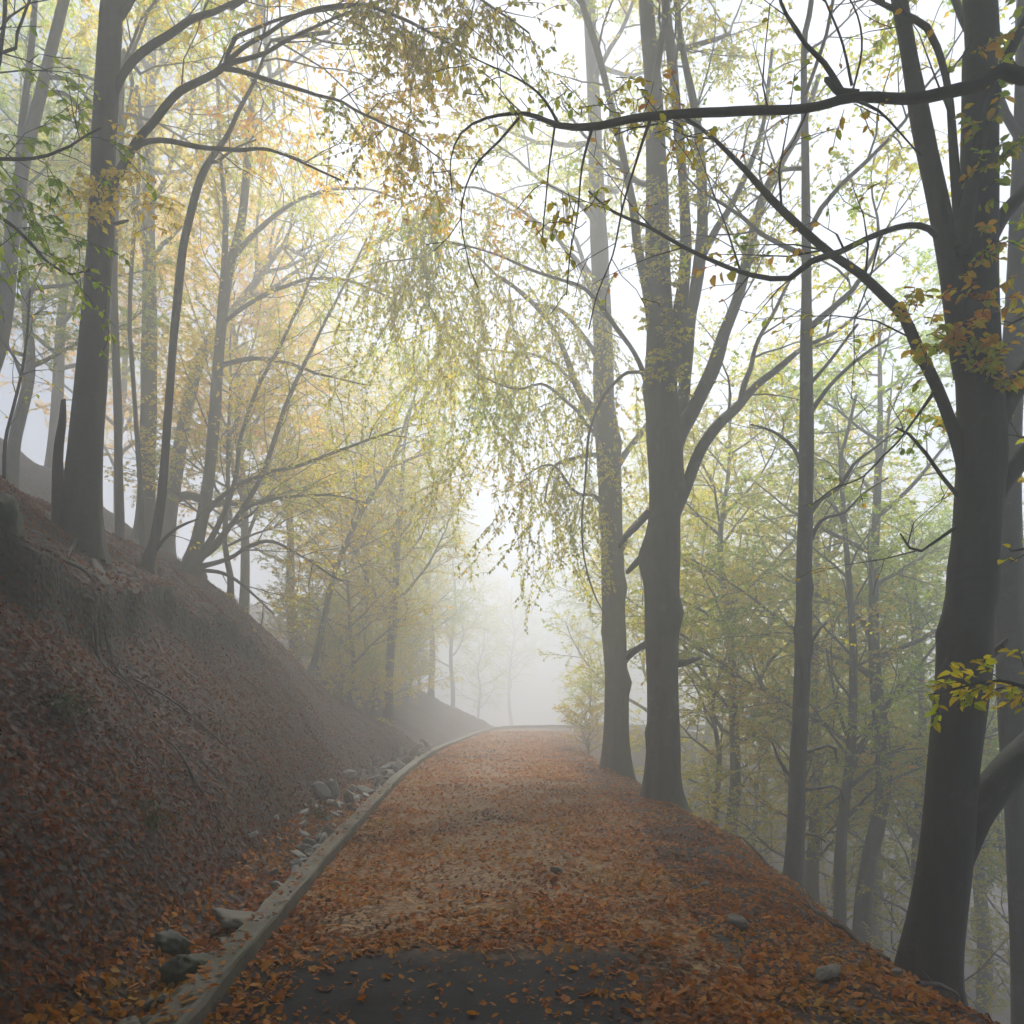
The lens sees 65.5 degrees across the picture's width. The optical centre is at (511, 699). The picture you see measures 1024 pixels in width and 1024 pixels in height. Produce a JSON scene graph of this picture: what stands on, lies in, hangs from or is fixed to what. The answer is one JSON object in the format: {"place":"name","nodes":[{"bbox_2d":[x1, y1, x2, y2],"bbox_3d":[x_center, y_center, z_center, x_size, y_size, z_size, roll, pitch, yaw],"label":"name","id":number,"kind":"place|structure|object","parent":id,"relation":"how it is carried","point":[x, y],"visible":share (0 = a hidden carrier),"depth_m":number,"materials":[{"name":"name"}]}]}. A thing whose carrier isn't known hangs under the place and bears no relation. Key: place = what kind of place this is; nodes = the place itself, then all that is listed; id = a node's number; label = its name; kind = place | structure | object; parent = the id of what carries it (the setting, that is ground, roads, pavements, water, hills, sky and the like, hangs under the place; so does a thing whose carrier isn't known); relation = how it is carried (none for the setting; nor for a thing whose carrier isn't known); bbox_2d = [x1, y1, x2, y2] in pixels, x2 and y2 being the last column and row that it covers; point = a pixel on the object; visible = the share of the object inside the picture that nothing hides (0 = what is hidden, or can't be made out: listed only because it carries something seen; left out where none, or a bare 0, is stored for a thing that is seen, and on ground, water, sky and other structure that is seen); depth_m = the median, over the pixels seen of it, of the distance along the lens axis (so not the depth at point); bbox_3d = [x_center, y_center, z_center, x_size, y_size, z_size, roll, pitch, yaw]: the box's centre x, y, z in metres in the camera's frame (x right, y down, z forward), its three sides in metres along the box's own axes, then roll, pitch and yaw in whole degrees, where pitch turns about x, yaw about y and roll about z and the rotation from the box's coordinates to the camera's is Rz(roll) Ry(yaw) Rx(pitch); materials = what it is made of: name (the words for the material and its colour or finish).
{"place":"outdoors","nodes":[
{"label":"outdoors","id":0,"kind":"place"},
{"bbox_2d":[208,729,798,1023],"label":"path","id":1,"kind":"structure","parent":0,"point":[374,1006],"depth_m":5.08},
{"bbox_2d":[550,865,563,874],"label":"stone","id":2,"kind":"object","parent":1,"relation":"on","point":[555,869],"visible":0.83,"depth_m":7.22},
{"bbox_2d":[202,730,999,1023],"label":"fallen leaves","id":3,"kind":"object","parent":1,"relation":"on","point":[864,970],"depth_m":6.02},
{"bbox_2d":[0,437,1009,1023],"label":"ground","id":4,"kind":"structure","parent":0,"point":[434,721],"depth_m":7.36,"materials":[{"name":"soil"}]},
{"bbox_2d":[0,493,23,536],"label":"boulder","id":5,"kind":"object","parent":4,"relation":"on","point":[11,517],"visible":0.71,"depth_m":6.56,"materials":[{"name":"stone"}]},
{"bbox_2d":[0,261,76,478],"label":"sapling","id":6,"kind":"object","parent":4,"relation":"on","point":[9,423],"visible":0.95,"depth_m":9.59,"materials":[{"name":"brown wood"}]},
{"bbox_2d":[51,398,66,525],"bbox_3d":[-5.231,-2.642,9.195,0.178,1.683,0.195,0,0,22],"label":"broken stump","id":7,"kind":"object","parent":4,"relation":"on","point":[57,473],"visible":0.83,"depth_m":9.16,"materials":[{"name":"brown wood"}]},
{"bbox_2d":[0,0,141,261],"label":"beech tree","id":8,"kind":"object","parent":4,"relation":"on","point":[68,173],"visible":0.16,"depth_m":21.38,"materials":[{"name":"green plant"}]},
{"bbox_2d":[46,684,97,715],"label":"bank plant","id":9,"kind":"object","parent":4,"relation":"on","point":[67,701],"visible":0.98,"depth_m":5.93,"materials":[{"name":"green plant"}]},
{"bbox_2d":[0,0,157,359],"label":"beech tree","id":10,"kind":"object","parent":4,"relation":"on","point":[35,226],"visible":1,"depth_m":6.19,"materials":[{"name":"green plant"}]},
{"bbox_2d":[0,0,198,489],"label":"beech tree","id":11,"kind":"object","parent":4,"relation":"on","point":[17,427],"visible":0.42,"depth_m":17.05,"materials":[{"name":"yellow plant"}]},
{"bbox_2d":[0,0,208,468],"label":"beech tree","id":12,"kind":"object","parent":4,"relation":"on","point":[57,396],"visible":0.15,"depth_m":22.95,"materials":[{"name":"yellow plant"}]},
{"bbox_2d":[0,120,237,513],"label":"beech tree","id":13,"kind":"object","parent":4,"relation":"on","point":[126,394],"visible":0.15,"depth_m":29.80,"materials":[{"name":"yellow plant"}]},
{"bbox_2d":[117,1016,140,1023],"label":"stone","id":14,"kind":"object","parent":4,"relation":"on","point":[131,1020],"visible":0.88,"depth_m":4.01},
{"bbox_2d":[11,0,270,547],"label":"beech tree","id":15,"kind":"object","parent":4,"relation":"on","point":[148,377],"visible":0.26,"depth_m":19.35,"materials":[{"name":"yellow plant"}]},
{"bbox_2d":[0,0,286,371],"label":"beech tree","id":16,"kind":"object","parent":4,"relation":"on","point":[32,120],"visible":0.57,"depth_m":12.96,"materials":[{"name":"yellow plant"}]},
{"bbox_2d":[139,1015,152,1023],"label":"stone","id":17,"kind":"object","parent":4,"relation":"on","point":[144,1019],"visible":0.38,"depth_m":4.01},
{"bbox_2d":[144,997,157,1009],"bbox_3d":[-1.995,1.674,4.389,0.070,0.066,0.084,-23,-18,-20],"label":"stone","id":18,"kind":"object","parent":4,"relation":"on","point":[149,1001],"visible":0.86,"depth_m":4.36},
{"bbox_2d":[0,0,304,538],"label":"beech tree","id":19,"kind":"object","parent":4,"relation":"on","point":[117,418],"visible":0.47,"depth_m":14.48,"materials":[{"name":"yellow plant"}]},
{"bbox_2d":[0,0,313,547],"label":"beech tree","id":20,"kind":"object","parent":4,"relation":"on","point":[138,106],"visible":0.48,"depth_m":15.97,"materials":[{"name":"yellow plant"}]},
{"bbox_2d":[137,796,185,830],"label":"bank plant","id":21,"kind":"object","parent":4,"relation":"on","point":[155,815],"visible":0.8,"depth_m":6.10,"materials":[{"name":"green plant"}]},
{"bbox_2d":[154,993,168,1003],"bbox_3d":[-1.940,1.664,4.434,0.095,0.068,0.072,-11,14,-39],"label":"stone","id":22,"kind":"object","parent":4,"relation":"on","point":[161,998],"visible":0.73,"depth_m":4.41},
{"bbox_2d":[152,929,190,954],"bbox_3d":[-2.219,1.601,5.230,0.235,0.169,0.301,16,-8,1],"label":"boulder","id":23,"kind":"object","parent":4,"relation":"on","point":[171,941],"visible":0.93,"depth_m":5.13,"materials":[{"name":"stone"}]},
{"bbox_2d":[133,678,228,748],"bbox_3d":[-3.450,0.172,8.535,0.419,0.805,1.062,0,0,33],"label":"fallen branch","id":24,"kind":"object","parent":4,"relation":"on","point":[166,696],"visible":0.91,"depth_m":8.42,"materials":[{"name":"brown wood"}]},
{"bbox_2d":[159,952,212,986],"bbox_3d":[-1.958,1.644,4.814,0.246,0.239,0.298,0,0,30],"label":"boulder","id":25,"kind":"object","parent":4,"relation":"on","point":[177,968],"visible":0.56,"depth_m":4.73,"materials":[{"name":"stone"}]},
{"bbox_2d":[11,777,374,1023],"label":"fallen leaves","id":26,"kind":"object","parent":4,"relation":"on","point":[116,1011],"visible":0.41,"depth_m":5.35,"materials":[{"name":"orange plant"}]},
{"bbox_2d":[0,474,415,1023],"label":"fallen leaves","id":27,"kind":"object","parent":4,"relation":"on","point":[51,975],"visible":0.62,"depth_m":6.79,"materials":[{"name":"brown plant"}]},
{"bbox_2d":[212,907,254,928],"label":"stone","id":28,"kind":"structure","parent":4,"relation":"on","point":[232,919],"depth_m":5.66,"materials":[{"name":"stone"}]},
{"bbox_2d":[103,202,368,599],"bbox_3d":[-6.885,-6.968,19.616,6.482,9.608,5.788,0,0,-16],"label":"understory tree","id":29,"kind":"object","parent":4,"relation":"on","point":[227,439],"visible":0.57,"depth_m":18.90,"materials":[{"name":"plant"}]},
{"bbox_2d":[121,128,369,613],"bbox_3d":[-8.817,-8.982,24.771,7.843,14.992,8.265,0,0,2],"label":"beech tree","id":30,"kind":"object","parent":4,"relation":"on","point":[244,594],"visible":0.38,"depth_m":24.34,"materials":[{"name":"yellow plant"}]},
{"bbox_2d":[161,65,413,557],"bbox_3d":[-5.575,-10.019,22.309,6.908,12.765,5.539,0,0,33],"label":"beech tree","id":31,"kind":"object","parent":4,"relation":"on","point":[170,517],"visible":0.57,"depth_m":21.86,"materials":[{"name":"yellow plant"}]},
{"bbox_2d":[131,0,448,634],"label":"beech tree","id":32,"kind":"object","parent":4,"relation":"on","point":[191,562],"visible":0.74,"depth_m":16.75,"materials":[{"name":"yellow plant"}]},
{"bbox_2d":[289,858,303,868],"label":"stone","id":33,"kind":"object","parent":4,"relation":"on","point":[296,861],"visible":0.41,"depth_m":7.48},
{"bbox_2d":[251,533,344,660],"bbox_3d":[-7.887,-3.157,28.770,3.629,5.584,3.718,0,0,-36],"label":"shrub","id":34,"kind":"object","parent":4,"relation":"on","point":[283,614],"visible":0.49,"depth_m":28.72,"materials":[{"name":"plant"}]},
{"bbox_2d":[177,226,419,663],"bbox_3d":[-8.426,-9.314,29.736,9.020,16.303,7.222,0,0,31],"label":"beech tree","id":35,"kind":"object","parent":4,"relation":"on","point":[229,538],"visible":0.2,"depth_m":29.76,"materials":[{"name":"yellow plant"}]},
{"bbox_2d":[291,850,305,858],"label":"stone","id":36,"kind":"object","parent":4,"relation":"on","point":[298,854],"visible":0.88,"depth_m":8.22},
{"bbox_2d":[44,0,565,861],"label":"beech tree","id":37,"kind":"object","parent":4,"relation":"on","point":[82,510],"visible":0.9,"depth_m":9.13,"materials":[{"name":"yellow plant"}]},
{"bbox_2d":[299,844,314,853],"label":"stone","id":38,"kind":"object","parent":4,"relation":"on","point":[303,847],"visible":0.46,"depth_m":8.54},
{"bbox_2d":[302,837,317,845],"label":"stone","id":39,"kind":"object","parent":4,"relation":"on","point":[311,842],"visible":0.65,"depth_m":8.93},
{"bbox_2d":[301,800,329,819],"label":"bank plant","id":40,"kind":"object","parent":4,"relation":"on","point":[319,814],"visible":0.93,"depth_m":10.65,"materials":[{"name":"green plant"}]},
{"bbox_2d":[281,572,357,694],"bbox_3d":[-6.668,-1.968,26.534,3.146,4.725,3.070,0,0,-17],"label":"shrub","id":41,"kind":"object","parent":4,"relation":"on","point":[299,649],"visible":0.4,"depth_m":26.35,"materials":[{"name":"yellow plant"}]},
{"bbox_2d":[312,781,330,799],"bbox_3d":[-2.816,1.345,11.739,0.115,0.248,0.371,-13,-37,39],"label":"stone","id":42,"kind":"object","parent":4,"relation":"on","point":[321,790],"visible":1,"depth_m":11.70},
{"bbox_2d":[322,826,334,835],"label":"stone","id":43,"kind":"object","parent":4,"relation":"on","point":[329,830],"visible":0.64,"depth_m":9.77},
{"bbox_2d":[325,778,339,799],"bbox_3d":[-2.794,1.388,12.346,0.233,0.350,0.109,-12,-11,7],"label":"stone","id":44,"kind":"object","parent":4,"relation":"on","point":[332,785],"visible":0.84,"depth_m":12.31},
{"bbox_2d":[300,568,376,681],"bbox_3d":[-7.387,-2.792,34.230,4.004,6.014,3.908,0,0,39],"label":"shrub","id":45,"kind":"object","parent":4,"relation":"on","point":[345,619],"visible":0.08,"depth_m":33.87,"materials":[{"name":"yellow plant"}]},
{"bbox_2d":[141,0,543,575],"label":"beech tree","id":46,"kind":"object","parent":4,"relation":"on","point":[153,546],"visible":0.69,"depth_m":12.37,"materials":[{"name":"yellow plant"}]},
{"bbox_2d":[316,617,377,701],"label":"shrub","id":47,"kind":"object","parent":4,"relation":"on","point":[336,670],"visible":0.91,"depth_m":23.42,"materials":[{"name":"plant"}]},
{"bbox_2d":[259,424,436,705],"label":"understory tree","id":48,"kind":"object","parent":4,"relation":"on","point":[350,628],"visible":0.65,"depth_m":24.59,"materials":[{"name":"plant"}]},
{"bbox_2d":[344,790,353,802],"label":"stone","id":49,"kind":"object","parent":4,"relation":"on","point":[348,796],"visible":0.91,"depth_m":12.54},
{"bbox_2d":[343,769,356,778],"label":"stone","id":50,"kind":"object","parent":4,"relation":"on","point":[349,773],"visible":0.86,"depth_m":14.66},
{"bbox_2d":[311,585,396,701],"bbox_3d":[-5.771,-1.645,28.287,3.350,5.154,3.432,0,0,-19],"label":"shrub","id":51,"kind":"object","parent":4,"relation":"on","point":[360,640],"visible":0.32,"depth_m":28.29,"materials":[{"name":"yellow plant"}]},
{"bbox_2d":[259,291,455,689],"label":"beech tree","id":52,"kind":"object","parent":4,"relation":"on","point":[370,389],"visible":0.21,"depth_m":32.25,"materials":[{"name":"yellow plant"}]},
{"bbox_2d":[290,435,426,695],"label":"understory tree","id":53,"kind":"object","parent":4,"relation":"on","point":[360,610],"visible":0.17,"depth_m":30.54,"materials":[{"name":"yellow plant"}]},
{"bbox_2d":[357,785,371,794],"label":"stone","id":54,"kind":"object","parent":4,"relation":"on","point":[361,789],"visible":0.89,"depth_m":13.80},
{"bbox_2d":[258,366,475,676],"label":"young beech","id":55,"kind":"object","parent":4,"relation":"on","point":[310,670],"visible":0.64,"depth_m":22.93,"materials":[{"name":"yellow plant"}]},
{"bbox_2d":[333,637,402,725],"bbox_3d":[-4.615,-0.440,25.496,2.145,3.222,2.094,0,0,-29],"label":"shrub","id":56,"kind":"object","parent":4,"relation":"on","point":[367,685],"visible":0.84,"depth_m":25.46,"materials":[{"name":"plant"}]},
{"bbox_2d":[273,340,494,725],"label":"beech tree","id":57,"kind":"object","parent":4,"relation":"on","point":[388,711],"visible":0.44,"depth_m":27.06,"materials":[{"name":"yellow plant"}]},
{"bbox_2d":[355,623,415,709],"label":"shrub","id":58,"kind":"object","parent":4,"relation":"on","point":[396,675],"visible":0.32,"depth_m":29.31,"materials":[{"name":"plant"}]},
{"bbox_2d":[328,453,449,667],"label":"understory tree","id":59,"kind":"object","parent":4,"relation":"on","point":[415,601],"visible":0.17,"depth_m":35.73,"materials":[{"name":"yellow plant"}]},
{"bbox_2d":[336,503,461,698],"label":"understory tree","id":60,"kind":"object","parent":4,"relation":"on","point":[431,635],"visible":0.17,"depth_m":39.49,"materials":[{"name":"yellow plant"}]},
{"bbox_2d":[361,605,440,717],"bbox_3d":[-4.975,-1.524,33.152,3.350,5.154,3.432,0,0,18],"label":"shrub","id":61,"kind":"object","parent":4,"relation":"on","point":[409,665],"visible":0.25,"depth_m":32.95,"materials":[{"name":"plant"}]},
{"bbox_2d":[374,628,434,705],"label":"shrub","id":62,"kind":"object","parent":4,"relation":"on","point":[420,668],"visible":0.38,"depth_m":37.42,"materials":[{"name":"plant"}]},
{"bbox_2d":[360,481,465,680],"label":"beech tree","id":63,"kind":"object","parent":4,"relation":"on","point":[423,586],"visible":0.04,"depth_m":61.93,"materials":[{"name":"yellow plant"}]},
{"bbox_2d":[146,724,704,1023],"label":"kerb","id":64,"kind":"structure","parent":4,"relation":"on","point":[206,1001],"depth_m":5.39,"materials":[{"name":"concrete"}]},
{"bbox_2d":[149,782,389,1023],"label":"fallen leaves","id":65,"kind":"object","parent":64,"relation":"on","point":[209,967],"visible":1,"depth_m":4.66,"materials":[{"name":"orange plant"}]},
{"bbox_2d":[396,609,466,693],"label":"shrub","id":66,"kind":"object","parent":4,"relation":"on","point":[434,677],"visible":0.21,"depth_m":42.84,"materials":[{"name":"plant"}]},
{"bbox_2d":[378,457,486,697],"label":"beech tree","id":67,"kind":"object","parent":4,"relation":"on","point":[448,618],"visible":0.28,"depth_m":44.15,"materials":[{"name":"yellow plant"}]},
{"bbox_2d":[411,504,500,706],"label":"beech tree","id":68,"kind":"object","parent":4,"relation":"on","point":[451,653],"visible":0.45,"depth_m":56.75,"materials":[{"name":"yellow plant"}]},
{"bbox_2d":[437,571,519,717],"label":"understory tree","id":69,"kind":"object","parent":4,"relation":"on","point":[472,674],"visible":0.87,"depth_m":67.96,"materials":[{"name":"yellow plant"}]},
{"bbox_2d":[471,568,556,725],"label":"beech tree","id":70,"kind":"object","parent":4,"relation":"on","point":[510,664],"visible":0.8,"depth_m":83.86,"materials":[{"name":"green plant"}]},
{"bbox_2d":[291,0,751,780],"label":"beech tree","id":71,"kind":"object","parent":4,"relation":"on","point":[607,520],"visible":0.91,"depth_m":17.35,"materials":[{"name":"green plant"}]},
{"bbox_2d":[532,463,644,650],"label":"beech tree","id":72,"kind":"object","parent":4,"relation":"on","point":[572,596],"visible":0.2,"depth_m":46.38,"materials":[{"name":"green plant"}]},
{"bbox_2d":[552,570,644,723],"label":"understory tree","id":73,"kind":"object","parent":4,"relation":"on","point":[593,658],"visible":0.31,"depth_m":57.86,"materials":[{"name":"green plant"}]},
{"bbox_2d":[552,654,645,755],"bbox_3d":[2.617,0.512,25.564,2.652,4.081,2.717,0,0,41],"label":"shrub","id":74,"kind":"object","parent":4,"relation":"on","point":[590,710],"visible":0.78,"depth_m":25.34,"materials":[{"name":"green plant"}]},
{"bbox_2d":[537,383,752,711],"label":"beech tree","id":75,"kind":"object","parent":4,"relation":"on","point":[624,512],"visible":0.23,"depth_m":29.61,"materials":[{"name":"green plant"}]},
{"bbox_2d":[411,0,901,812],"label":"beech tree","id":76,"kind":"object","parent":4,"relation":"on","point":[671,410],"visible":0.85,"depth_m":13.49,"materials":[{"name":"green plant"}]},
{"bbox_2d":[636,418,789,743],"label":"beech tree","id":77,"kind":"object","parent":4,"relation":"on","point":[709,738],"visible":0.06,"depth_m":43.62,"materials":[{"name":"green plant"}]},
{"bbox_2d":[569,296,873,834],"bbox_3d":[5.358,-2.439,20.041,6.473,14.618,7.088,0,0,-36],"label":"beech tree","id":78,"kind":"object","parent":4,"relation":"on","point":[735,763],"visible":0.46,"depth_m":19.40,"materials":[{"name":"green plant"}]},
{"bbox_2d":[426,0,1023,732],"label":"beech tree","id":79,"kind":"object","parent":4,"relation":"on","point":[1002,70],"visible":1,"depth_m":4.59,"materials":[{"name":"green plant"}]},
{"bbox_2d":[625,436,828,834],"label":"understory tree","id":80,"kind":"object","parent":4,"relation":"on","point":[718,746],"visible":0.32,"depth_m":20.35,"materials":[{"name":"green plant"}]},
{"bbox_2d":[726,913,748,929],"bbox_3d":[1.589,1.576,5.630,0.114,0.105,0.190,15,-1,-28],"label":"stone","id":81,"kind":"object","parent":4,"relation":"on","point":[740,922],"visible":0.91,"depth_m":5.60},
{"bbox_2d":[722,826,781,868],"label":"fallen branch","id":82,"kind":"object","parent":4,"relation":"on","point":[755,850],"visible":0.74,"depth_m":9.41,"materials":[{"name":"brown wood"}]},
{"bbox_2d":[680,501,865,864],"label":"beech tree","id":83,"kind":"object","parent":4,"relation":"on","point":[762,816],"visible":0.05,"depth_m":32.11,"materials":[{"name":"green plant"}]},
{"bbox_2d":[681,614,868,853],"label":"understory tree","id":84,"kind":"object","parent":4,"relation":"on","point":[755,821],"visible":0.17,"depth_m":25.84,"materials":[{"name":"green plant"}]},
{"bbox_2d":[587,0,1023,1006],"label":"beech tree","id":85,"kind":"object","parent":4,"relation":"on","point":[965,802],"visible":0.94,"depth_m":6.34,"materials":[{"name":"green plant"}]},
{"bbox_2d":[683,532,931,887],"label":"understory tree","id":86,"kind":"object","parent":4,"relation":"on","point":[822,807],"visible":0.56,"depth_m":17.13,"materials":[{"name":"green plant"}]},
{"bbox_2d":[606,0,1015,888],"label":"beech tree","id":87,"kind":"object","parent":4,"relation":"on","point":[796,834],"visible":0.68,"depth_m":11.46,"materials":[{"name":"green plant"}]},
{"bbox_2d":[814,963,840,981],"bbox_3d":[1.827,1.591,4.634,0.198,0.095,0.144,-13,-2,-38],"label":"stone","id":88,"kind":"object","parent":4,"relation":"on","point":[830,971],"visible":0.91,"depth_m":4.59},
{"bbox_2d":[724,570,931,930],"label":"understory tree","id":89,"kind":"object","parent":4,"relation":"on","point":[855,865],"visible":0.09,"depth_m":23.34,"materials":[{"name":"green plant"}]},
{"bbox_2d":[680,308,996,905],"bbox_3d":[8.130,-1.271,20.959,8.663,17.867,7.912,0,0,17],"label":"beech tree","id":90,"kind":"object","parent":4,"relation":"on","point":[811,881],"visible":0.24,"depth_m":20.66,"materials":[{"name":"green plant"}]},
{"bbox_2d":[767,379,930,925],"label":"young beech","id":91,"kind":"object","parent":4,"relation":"on","point":[845,814],"visible":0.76,"depth_m":15.45,"materials":[{"name":"green plant"}]},
{"bbox_2d":[761,540,937,866],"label":"beech tree","id":92,"kind":"object","parent":4,"relation":"on","point":[859,833],"visible":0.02,"depth_m":37.47,"materials":[{"name":"green plant"}]},
{"bbox_2d":[678,235,1023,945],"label":"beech tree","id":93,"kind":"object","parent":4,"relation":"on","point":[863,909],"visible":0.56,"depth_m":16.46,"materials":[{"name":"green plant"}]},
{"bbox_2d":[736,452,1006,894],"bbox_3d":[9.458,1.620,18.943,8.133,15.708,7.791,0,0,14],"label":"beech tree","id":94,"kind":"object","parent":4,"relation":"on","point":[924,729],"visible":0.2,"depth_m":18.90,"materials":[{"name":"green plant"}]},
{"bbox_2d":[762,465,997,953],"bbox_3d":[12.841,1.255,26.438,8.656,17.453,9.037,0,0,-16],"label":"beech tree","id":95,"kind":"object","parent":4,"relation":"on","point":[876,931],"visible":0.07,"depth_m":26.55,"materials":[{"name":"green plant"}]},
{"bbox_2d":[765,612,1009,1021],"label":"understory tree","id":96,"kind":"object","parent":4,"relation":"on","point":[917,800],"visible":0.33,"depth_m":16.47,"materials":[{"name":"green plant"}]},
{"bbox_2d":[824,462,1023,1016],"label":"beech tree","id":97,"kind":"object","parent":4,"relation":"on","point":[987,975],"visible":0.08,"depth_m":22.07,"materials":[{"name":"green plant"}]},
{"bbox_2d":[892,947,965,1006],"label":"fallen branch","id":98,"kind":"object","parent":4,"relation":"on","point":[937,984],"visible":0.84,"depth_m":5.09,"materials":[{"name":"brown wood"}]},
{"bbox_2d":[854,0,1023,1023],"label":"beech tree","id":99,"kind":"object","parent":4,"relation":"on","point":[1009,623],"visible":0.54,"depth_m":8.51,"materials":[{"name":"brown plant"}]},
{"bbox_2d":[888,669,1009,1018],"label":"understory tree","id":100,"kind":"object","parent":4,"relation":"on","point":[987,950],"visible":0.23,"depth_m":19.29,"materials":[{"name":"green plant"}]},
{"bbox_2d":[0,0,1023,748],"label":"sky","id":101,"kind":"structure","parent":0,"point":[532,703],"materials":[{"name":"white"}]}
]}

